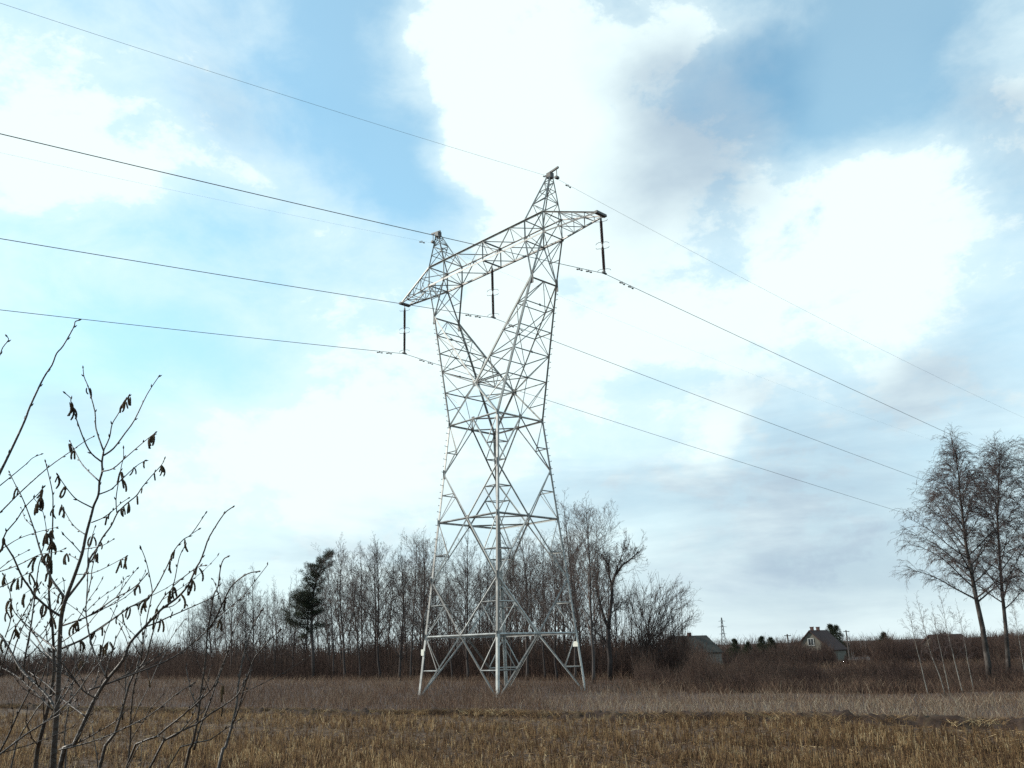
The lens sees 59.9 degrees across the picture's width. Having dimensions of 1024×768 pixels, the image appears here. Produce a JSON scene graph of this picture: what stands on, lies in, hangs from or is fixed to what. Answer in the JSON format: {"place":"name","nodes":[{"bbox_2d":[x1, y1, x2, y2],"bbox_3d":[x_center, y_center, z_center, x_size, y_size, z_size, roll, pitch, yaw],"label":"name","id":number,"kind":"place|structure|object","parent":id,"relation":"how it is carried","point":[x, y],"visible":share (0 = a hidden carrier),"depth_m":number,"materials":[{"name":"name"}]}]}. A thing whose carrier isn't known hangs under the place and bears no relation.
{"place":"outdoors","nodes":[
{"label":"outdoors","id":0,"kind":"place"},
{"bbox_2d":[0,656,1023,718],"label":"meadow grass","id":1,"kind":"structure","parent":0,"point":[486,699],"depth_m":37.38,"materials":[{"name":"brown plant"}]},
{"bbox_2d":[0,636,1023,767],"bbox_3d":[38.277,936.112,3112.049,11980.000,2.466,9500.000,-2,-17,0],"label":"ground","id":2,"kind":"structure","parent":0,"point":[86,765],"depth_m":24.72,"materials":[{"name":"soil"}]},
{"bbox_2d":[0,319,324,767],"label":"hazel shrub","id":3,"kind":"object","parent":2,"relation":"on","point":[48,565],"visible":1,"depth_m":3.40,"materials":[{"name":"brown plant"}]},
{"bbox_2d":[173,600,206,670],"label":"bare tree","id":4,"kind":"object","parent":2,"relation":"on","point":[191,620],"visible":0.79,"depth_m":107.82,"materials":[{"name":"brown plant"}]},
{"bbox_2d":[191,588,227,666],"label":"bare tree","id":5,"kind":"object","parent":2,"relation":"on","point":[205,624],"visible":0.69,"depth_m":104.28,"materials":[{"name":"brown plant"}]},
{"bbox_2d":[191,594,228,653],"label":"bare tree","id":6,"kind":"object","parent":2,"relation":"on","point":[210,621],"visible":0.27,"depth_m":127.69,"materials":[{"name":"brown plant"}]},
{"bbox_2d":[197,589,237,658],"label":"bare tree","id":7,"kind":"object","parent":2,"relation":"on","point":[219,604],"visible":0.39,"depth_m":119.35,"materials":[{"name":"grey plant"}]},
{"bbox_2d":[203,571,251,677],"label":"bare tree","id":8,"kind":"object","parent":2,"relation":"on","point":[233,613],"visible":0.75,"depth_m":100.99,"materials":[{"name":"brown plant"}]},
{"bbox_2d":[228,611,254,673],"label":"bare tree","id":9,"kind":"object","parent":2,"relation":"on","point":[239,651],"visible":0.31,"depth_m":108.00,"materials":[{"name":"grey plant"}]},
{"bbox_2d":[233,576,262,663],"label":"bare tree","id":10,"kind":"object","parent":2,"relation":"on","point":[247,619],"visible":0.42,"depth_m":107.46,"materials":[{"name":"grey plant"}]},
{"bbox_2d":[233,566,271,676],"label":"bare tree","id":11,"kind":"object","parent":2,"relation":"on","point":[253,617],"visible":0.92,"depth_m":97.06,"materials":[{"name":"grey plant"}]},
{"bbox_2d":[247,589,278,663],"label":"bare tree","id":12,"kind":"object","parent":2,"relation":"on","point":[260,642],"visible":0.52,"depth_m":114.08,"materials":[{"name":"grey plant"}]},
{"bbox_2d":[260,588,274,662],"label":"bare tree","id":13,"kind":"object","parent":2,"relation":"on","point":[266,628],"visible":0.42,"depth_m":118.60,"materials":[{"name":"grey plant"}]},
{"bbox_2d":[258,587,284,662],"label":"bare tree","id":14,"kind":"object","parent":2,"relation":"on","point":[275,609],"visible":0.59,"depth_m":102.57,"materials":[{"name":"grey plant"}]},
{"bbox_2d":[263,580,286,674],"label":"bare tree","id":15,"kind":"object","parent":2,"relation":"on","point":[268,621],"visible":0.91,"depth_m":91.85,"materials":[{"name":"grey plant"}]},
{"bbox_2d":[265,589,299,663],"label":"bare tree","id":16,"kind":"object","parent":2,"relation":"on","point":[281,632],"visible":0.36,"depth_m":105.77,"materials":[{"name":"grey plant"}]},
{"bbox_2d":[276,572,304,665],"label":"bare tree","id":17,"kind":"object","parent":2,"relation":"on","point":[293,652],"visible":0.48,"depth_m":88.64,"materials":[{"name":"grey plant"}]},
{"bbox_2d":[280,577,308,676],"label":"bare tree","id":18,"kind":"object","parent":2,"relation":"on","point":[290,627],"visible":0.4,"depth_m":95.25,"materials":[{"name":"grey plant"}]},
{"bbox_2d":[270,588,331,657],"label":"bare tree","id":19,"kind":"object","parent":2,"relation":"on","point":[304,649],"visible":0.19,"depth_m":95.17,"materials":[{"name":"grey plant"}]},
{"bbox_2d":[282,602,326,663],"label":"bare tree","id":20,"kind":"object","parent":2,"relation":"on","point":[303,632],"visible":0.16,"depth_m":99.69,"materials":[{"name":"grey plant"}]},
{"bbox_2d":[277,547,337,679],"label":"pine tree","id":21,"kind":"object","parent":2,"relation":"on","point":[304,597],"visible":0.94,"depth_m":82.44,"materials":[{"name":"green plant"}]},
{"bbox_2d":[302,577,349,666],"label":"bare tree","id":22,"kind":"object","parent":2,"relation":"on","point":[325,635],"visible":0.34,"depth_m":92.26,"materials":[{"name":"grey plant"}]},
{"bbox_2d":[316,552,343,679],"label":"bare tree","id":23,"kind":"object","parent":2,"relation":"on","point":[332,642],"visible":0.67,"depth_m":81.01,"materials":[{"name":"grey plant"}]},
{"bbox_2d":[303,537,364,676],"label":"bare tree","id":24,"kind":"object","parent":2,"relation":"on","point":[339,603],"visible":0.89,"depth_m":79.76,"materials":[{"name":"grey plant"}]},
{"bbox_2d":[325,554,358,661],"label":"bare tree","id":25,"kind":"object","parent":2,"relation":"on","point":[342,612],"visible":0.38,"depth_m":93.42,"materials":[{"name":"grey plant"}]},
{"bbox_2d":[328,553,376,658],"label":"bare tree","id":26,"kind":"object","parent":2,"relation":"on","point":[369,623],"visible":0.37,"depth_m":97.09,"materials":[{"name":"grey plant"}]},
{"bbox_2d":[0,623,708,677],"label":"distant wood","id":27,"kind":"object","parent":2,"relation":"on","point":[69,662],"visible":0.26,"depth_m":168.75,"materials":[{"name":"black plant"}]},
{"bbox_2d":[344,575,369,659],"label":"bare tree","id":28,"kind":"object","parent":2,"relation":"on","point":[348,626],"visible":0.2,"depth_m":99.14,"materials":[{"name":"grey plant"}]},
{"bbox_2d":[346,553,370,678],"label":"bare tree","id":29,"kind":"object","parent":2,"relation":"on","point":[357,639],"visible":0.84,"depth_m":77.12,"materials":[{"name":"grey plant"}]},
{"bbox_2d":[338,552,386,654],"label":"bare tree","id":30,"kind":"object","parent":2,"relation":"on","point":[364,604],"visible":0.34,"depth_m":102.08,"materials":[{"name":"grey plant"}]},
{"bbox_2d":[323,534,413,676],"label":"bare tree","id":31,"kind":"object","parent":2,"relation":"on","point":[368,566],"visible":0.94,"depth_m":76.14,"materials":[{"name":"brown plant"}]},
{"bbox_2d":[353,548,392,654],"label":"bare tree","id":32,"kind":"object","parent":2,"relation":"on","point":[374,604],"visible":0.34,"depth_m":105.78,"materials":[{"name":"grey plant"}]},
{"bbox_2d":[371,553,404,660],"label":"bare tree","id":33,"kind":"object","parent":2,"relation":"on","point":[392,591],"visible":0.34,"depth_m":104.51,"materials":[{"name":"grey plant"}]},
{"bbox_2d":[375,542,421,680],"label":"bare tree","id":34,"kind":"object","parent":2,"relation":"on","point":[401,640],"visible":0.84,"depth_m":73.60,"materials":[{"name":"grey plant"}]},
{"bbox_2d":[384,559,425,670],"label":"bare tree","id":35,"kind":"object","parent":2,"relation":"on","point":[404,616],"visible":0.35,"depth_m":88.11,"materials":[{"name":"grey plant"}]},
{"bbox_2d":[396,556,418,663],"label":"bare tree","id":36,"kind":"object","parent":2,"relation":"on","point":[406,619],"visible":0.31,"depth_m":89.67,"materials":[{"name":"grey plant"}]},
{"bbox_2d":[396,532,429,680],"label":"bare tree","id":37,"kind":"object","parent":2,"relation":"on","point":[412,625],"visible":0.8,"depth_m":72.69,"materials":[{"name":"grey plant"}]},
{"bbox_2d":[139,567,693,680],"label":"undergrowth","id":38,"kind":"object","parent":2,"relation":"on","point":[672,657],"visible":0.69,"depth_m":76.12,"materials":[{"name":"brown plant"}]},
{"bbox_2d":[392,558,440,649],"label":"bare tree","id":39,"kind":"object","parent":2,"relation":"on","point":[421,603],"visible":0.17,"depth_m":93.53,"materials":[{"name":"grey plant"}]},
{"bbox_2d":[408,555,447,658],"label":"bare tree","id":40,"kind":"object","parent":2,"relation":"on","point":[426,614],"visible":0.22,"depth_m":94.33,"materials":[{"name":"grey plant"}]},
{"bbox_2d":[387,525,477,678],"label":"bare tree","id":41,"kind":"object","parent":2,"relation":"on","point":[426,587],"visible":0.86,"depth_m":72.43,"materials":[{"name":"brown plant"}]},
{"bbox_2d":[416,560,456,658],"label":"bare tree","id":42,"kind":"object","parent":2,"relation":"on","point":[435,614],"visible":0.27,"depth_m":88.33,"materials":[{"name":"grey plant"}]},
{"bbox_2d":[428,546,464,680],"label":"bare tree","id":43,"kind":"object","parent":2,"relation":"on","point":[446,597],"visible":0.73,"depth_m":68.92,"materials":[{"name":"grey plant"}]},
{"bbox_2d":[438,570,472,658],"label":"bare tree","id":44,"kind":"object","parent":2,"relation":"on","point":[455,648],"visible":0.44,"depth_m":83.75,"materials":[{"name":"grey plant"}]},
{"bbox_2d":[426,558,492,654],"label":"bare tree","id":45,"kind":"object","parent":2,"relation":"on","point":[462,575],"visible":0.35,"depth_m":95.22,"materials":[{"name":"grey plant"}]},
{"bbox_2d":[437,529,495,680],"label":"bare tree","id":46,"kind":"object","parent":2,"relation":"on","point":[467,572],"visible":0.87,"depth_m":67.99,"materials":[{"name":"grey plant"}]},
{"bbox_2d":[466,552,491,633],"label":"bare tree","id":47,"kind":"object","parent":2,"relation":"on","point":[479,593],"visible":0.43,"depth_m":86.76,"materials":[{"name":"grey plant"}]},
{"bbox_2d":[469,546,501,679],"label":"bare tree","id":48,"kind":"object","parent":2,"relation":"on","point":[487,610],"visible":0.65,"depth_m":67.00,"materials":[{"name":"grey plant"}]},
{"bbox_2d":[476,549,504,643],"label":"bare tree","id":49,"kind":"object","parent":2,"relation":"on","point":[493,602],"visible":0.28,"depth_m":86.07,"materials":[{"name":"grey plant"}]},
{"bbox_2d":[462,565,520,630],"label":"bare tree","id":50,"kind":"object","parent":2,"relation":"on","point":[484,578],"visible":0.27,"depth_m":86.16,"materials":[{"name":"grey plant"}]},
{"bbox_2d":[399,166,606,697],"bbox_3d":[-0.869,2.738,48.749,6.705,28.290,16.644,14,-23,-43],"label":"electricity pylon","id":51,"kind":"object","parent":2,"relation":"on","point":[499,579],"visible":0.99,"depth_m":48.30,"materials":[{"name":"metal"}]},
{"bbox_2d":[399,305,409,354],"bbox_3d":[-6.866,-3.515,56.757,0.672,3.380,0.277,-1,-17,-3],"label":"insulator string","id":52,"kind":"object","parent":51,"relation":"hanging from","point":[404,333],"visible":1,"depth_m":56.68,"materials":[{"name":"brown ceramic"}]},
{"bbox_2d":[3,310,1015,546],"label":"conductor","id":53,"kind":"object","parent":52,"relation":"hanging from","point":[391,353],"visible":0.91,"depth_m":54.53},
{"bbox_2d":[486,267,498,318],"bbox_3d":[-1.114,-5.375,51.185,0.672,3.380,0.277,-1,-17,-3],"label":"insulator string","id":54,"kind":"object","parent":51,"relation":"hanging from","point":[493,289],"visible":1,"depth_m":51.13,"materials":[{"name":"brown ceramic"}]},
{"bbox_2d":[0,238,1015,513],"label":"conductor","id":55,"kind":"object","parent":54,"relation":"hanging from","point":[418,306],"visible":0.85,"depth_m":44.95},
{"bbox_2d":[4,153,1011,465],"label":"earth wire","id":56,"kind":"object","parent":51,"relation":"attached to","point":[420,241],"visible":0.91,"depth_m":53.66,"materials":[{"name":"grey metal"}]},
{"bbox_2d":[1,3,1023,417],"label":"earth wire","id":57,"kind":"object","parent":51,"relation":"attached to","point":[465,151],"visible":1,"depth_m":42.83,"materials":[{"name":"grey metal"}]},
{"bbox_2d":[594,215,610,274],"bbox_3d":[4.639,-7.210,45.605,0.672,3.380,0.277,-1,-17,-3],"label":"insulator string","id":58,"kind":"object","parent":51,"relation":"hanging from","point":[602,248],"visible":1,"depth_m":45.48,"materials":[{"name":"brown ceramic"}]},
{"bbox_2d":[0,133,1023,467],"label":"conductor","id":59,"kind":"object","parent":58,"relation":"hanging from","point":[426,233],"visible":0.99,"depth_m":36.11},
{"bbox_2d":[483,549,531,632],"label":"bare tree","id":60,"kind":"object","parent":2,"relation":"on","point":[509,590],"visible":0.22,"depth_m":91.77,"materials":[{"name":"grey plant"}]},
{"bbox_2d":[481,534,540,678],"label":"bare tree","id":61,"kind":"object","parent":2,"relation":"on","point":[510,627],"visible":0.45,"depth_m":65.18,"materials":[{"name":"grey plant"}]},
{"bbox_2d":[0,705,1023,767],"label":"stubble","id":62,"kind":"object","parent":2,"relation":"on","point":[260,757],"visible":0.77,"depth_m":17.14,"materials":[{"name":"brown plant"}]},
{"bbox_2d":[0,711,1023,767],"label":"field weeds","id":63,"kind":"object","parent":2,"relation":"on","point":[479,739],"visible":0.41,"depth_m":19.29,"materials":[{"name":"plant"}]},
{"bbox_2d":[0,702,1023,730],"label":"field bank","id":64,"kind":"structure","parent":2,"relation":"on","point":[922,719],"depth_m":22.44,"materials":[{"name":"plant"}]},
{"bbox_2d":[501,545,535,648],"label":"bare tree","id":65,"kind":"object","parent":2,"relation":"on","point":[514,589],"visible":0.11,"depth_m":91.47,"materials":[{"name":"grey plant"}]},
{"bbox_2d":[514,567,538,643],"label":"bare tree","id":66,"kind":"object","parent":2,"relation":"on","point":[525,608],"visible":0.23,"depth_m":81.33,"materials":[{"name":"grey plant"}]},
{"bbox_2d":[504,532,553,657],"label":"bare tree","id":67,"kind":"object","parent":2,"relation":"on","point":[529,592],"visible":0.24,"depth_m":89.94,"materials":[{"name":"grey plant"}]},
{"bbox_2d":[502,519,558,680],"bbox_3d":[1.023,15.646,64.971,4.584,11.641,6.293,5,-18,-20],"label":"bare tree","id":68,"kind":"object","parent":2,"relation":"on","point":[524,564],"visible":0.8,"depth_m":64.42,"materials":[{"name":"grey plant"}]},
{"bbox_2d":[515,534,557,680],"bbox_3d":[2.035,15.408,62.172,3.150,10.440,2.430,10,-20,-34],"label":"bare tree","id":69,"kind":"object","parent":2,"relation":"on","point":[542,643],"visible":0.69,"depth_m":62.09,"materials":[{"name":"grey plant"}]},
{"bbox_2d":[529,529,561,655],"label":"bare tree","id":70,"kind":"object","parent":2,"relation":"on","point":[546,585],"visible":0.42,"depth_m":82.10,"materials":[{"name":"grey plant"}]},
{"bbox_2d":[536,560,571,650],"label":"bare tree","id":71,"kind":"object","parent":2,"relation":"on","point":[557,606],"visible":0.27,"depth_m":81.39,"materials":[{"name":"grey plant"}]},
{"bbox_2d":[516,541,593,681],"bbox_3d":[2.942,15.231,60.298,5.965,9.654,5.374,-6,-17,15],"label":"bare tree","id":72,"kind":"object","parent":2,"relation":"on","point":[555,607],"visible":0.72,"depth_m":60.30,"materials":[{"name":"grey plant"}]},
{"bbox_2d":[544,522,587,657],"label":"bare tree","id":73,"kind":"object","parent":2,"relation":"on","point":[558,581],"visible":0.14,"depth_m":93.84,"materials":[{"name":"grey plant"}]},
{"bbox_2d":[545,489,587,677],"bbox_3d":[3.729,13.078,58.348,2.972,12.620,3.609,-9,-18,22],"label":"bare tree","id":74,"kind":"object","parent":2,"relation":"on","point":[573,601],"visible":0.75,"depth_m":58.16,"materials":[{"name":"grey plant"}]},
{"bbox_2d":[540,523,604,660],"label":"bare tree","id":75,"kind":"object","parent":2,"relation":"on","point":[576,603],"visible":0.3,"depth_m":86.31,"materials":[{"name":"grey plant"}]},
{"bbox_2d":[546,546,598,655],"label":"bare tree","id":76,"kind":"object","parent":2,"relation":"on","point":[574,596],"visible":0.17,"depth_m":91.26,"materials":[{"name":"grey plant"}]},
{"bbox_2d":[578,542,609,660],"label":"bare tree","id":77,"kind":"object","parent":2,"relation":"on","point":[593,598],"visible":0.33,"depth_m":77.15,"materials":[{"name":"grey plant"}]},
{"bbox_2d":[549,494,647,682],"bbox_3d":[4.973,12.440,55.204,5.288,11.977,6.698,7,-19,-26],"label":"bare tree","id":78,"kind":"object","parent":2,"relation":"on","point":[589,550],"visible":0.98,"depth_m":55.91,"materials":[{"name":"brown plant"}]},
{"bbox_2d":[587,565,619,660],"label":"bare tree","id":79,"kind":"object","parent":2,"relation":"on","point":[603,644],"visible":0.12,"depth_m":84.28,"materials":[{"name":"grey plant"}]},
{"bbox_2d":[595,548,621,652],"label":"bare tree","id":80,"kind":"object","parent":2,"relation":"on","point":[606,604],"visible":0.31,"depth_m":80.93,"materials":[{"name":"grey plant"}]},
{"bbox_2d":[578,527,647,679],"bbox_3d":[6.733,14.446,58.719,4.812,10.159,3.281,5,-18,-21],"label":"forked tree","id":81,"kind":"object","parent":2,"relation":"on","point":[607,628],"visible":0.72,"depth_m":58.50,"materials":[{"name":"brown plant"}]},
{"bbox_2d":[602,549,627,664],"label":"bare tree","id":82,"kind":"object","parent":2,"relation":"on","point":[615,638],"visible":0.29,"depth_m":89.33,"materials":[{"name":"grey plant"}]},
{"bbox_2d":[621,569,645,677],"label":"bare tree","id":83,"kind":"object","parent":2,"relation":"on","point":[632,624],"visible":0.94,"depth_m":59.78,"materials":[{"name":"grey plant"}]},
{"bbox_2d":[625,571,703,670],"bbox_3d":[10.560,16.517,60.927,6.179,7.364,5.167,-2,-17,0],"label":"willow bush","id":84,"kind":"object","parent":2,"relation":"on","point":[648,633],"visible":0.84,"depth_m":60.74,"materials":[{"name":"brown plant"}]},
{"bbox_2d":[664,633,722,663],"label":"house","id":85,"kind":"structure","parent":2,"relation":"on","point":[709,645],"depth_m":180.03,"materials":[{"name":"brick"}]},
{"bbox_2d":[722,638,740,662],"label":"conifer","id":86,"kind":"object","parent":2,"relation":"on","point":[734,648],"visible":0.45,"depth_m":90.75,"materials":[{"name":"green plant"}]},
{"bbox_2d":[755,636,768,657],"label":"conifer","id":87,"kind":"object","parent":2,"relation":"on","point":[761,642],"visible":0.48,"depth_m":91.87,"materials":[{"name":"green plant"}]},
{"bbox_2d":[799,627,847,659],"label":"gabled house","id":88,"kind":"structure","parent":2,"relation":"on","point":[811,636],"depth_m":192.50,"materials":[{"name":"brick"}]},
{"bbox_2d":[628,641,1023,694],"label":"brush belt","id":89,"kind":"object","parent":2,"relation":"on","point":[700,668],"visible":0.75,"depth_m":40.67,"materials":[{"name":"brown plant"}]},
{"bbox_2d":[826,623,848,657],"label":"conifer","id":90,"kind":"object","parent":2,"relation":"on","point":[830,629],"visible":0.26,"depth_m":220.47,"materials":[{"name":"green plant"}]},
{"bbox_2d":[834,624,853,656],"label":"conifer","id":91,"kind":"object","parent":2,"relation":"on","point":[838,631],"visible":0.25,"depth_m":225.22,"materials":[{"name":"green plant"}]},
{"bbox_2d":[694,629,1022,657],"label":"distant wood","id":92,"kind":"object","parent":2,"relation":"on","point":[856,649],"visible":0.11,"depth_m":243.85,"materials":[{"name":"plant"}]},
{"bbox_2d":[721,624,1023,667],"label":"hedge","id":93,"kind":"object","parent":2,"relation":"on","point":[799,651],"visible":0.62,"depth_m":79.02,"materials":[{"name":"brown plant"}]},
{"bbox_2d":[901,599,928,695],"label":"birch sapling","id":94,"kind":"object","parent":2,"relation":"on","point":[915,642],"visible":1,"depth_m":31.06,"materials":[{"name":"grey plant"}]},
{"bbox_2d":[912,591,945,695],"bbox_3d":[14.764,9.280,31.704,0.840,3.747,1.050,-12,-17,11],"label":"birch sapling","id":95,"kind":"object","parent":2,"relation":"on","point":[927,639],"visible":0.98,"depth_m":31.58,"materials":[{"name":"grey plant"}]},
{"bbox_2d":[923,604,953,694],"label":"birch sapling","id":96,"kind":"object","parent":2,"relation":"on","point":[939,644],"visible":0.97,"depth_m":32.04,"materials":[{"name":"grey plant"}]},
{"bbox_2d":[934,586,965,693],"bbox_3d":[16.047,9.271,32.220,1.094,3.903,0.875,-7,-17,10],"label":"birch sapling","id":97,"kind":"object","parent":2,"relation":"on","point":[948,636],"visible":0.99,"depth_m":32.24,"materials":[{"name":"grey plant"}]},
{"bbox_2d":[888,422,1023,683],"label":"birch tree","id":98,"kind":"object","parent":2,"relation":"on","point":[954,453],"visible":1,"depth_m":38.38,"materials":[{"name":"brown plant"}]},
{"bbox_2d":[951,598,977,685],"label":"birch sapling","id":99,"kind":"object","parent":2,"relation":"on","point":[964,640],"visible":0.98,"depth_m":33.50,"materials":[{"name":"grey plant"}]},
{"bbox_2d":[932,430,1023,681],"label":"birch tree","id":100,"kind":"object","parent":2,"relation":"on","point":[996,464],"visible":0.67,"depth_m":40.54,"materials":[{"name":"brown plant"}]},
{"bbox_2d":[975,440,1023,603],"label":"birch tree","id":101,"kind":"object","parent":2,"relation":"on","point":[1021,448],"visible":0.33,"depth_m":43.10,"materials":[{"name":"brown plant"}]},
{"bbox_2d":[1006,594,1023,668],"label":"birch sapling","id":102,"kind":"object","parent":2,"relation":"on","point":[1017,632],"visible":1,"depth_m":31.64,"materials":[{"name":"brown plant"}]},
{"bbox_2d":[0,0,1023,661],"label":"sky","id":103,"kind":"structure","parent":0,"point":[859,164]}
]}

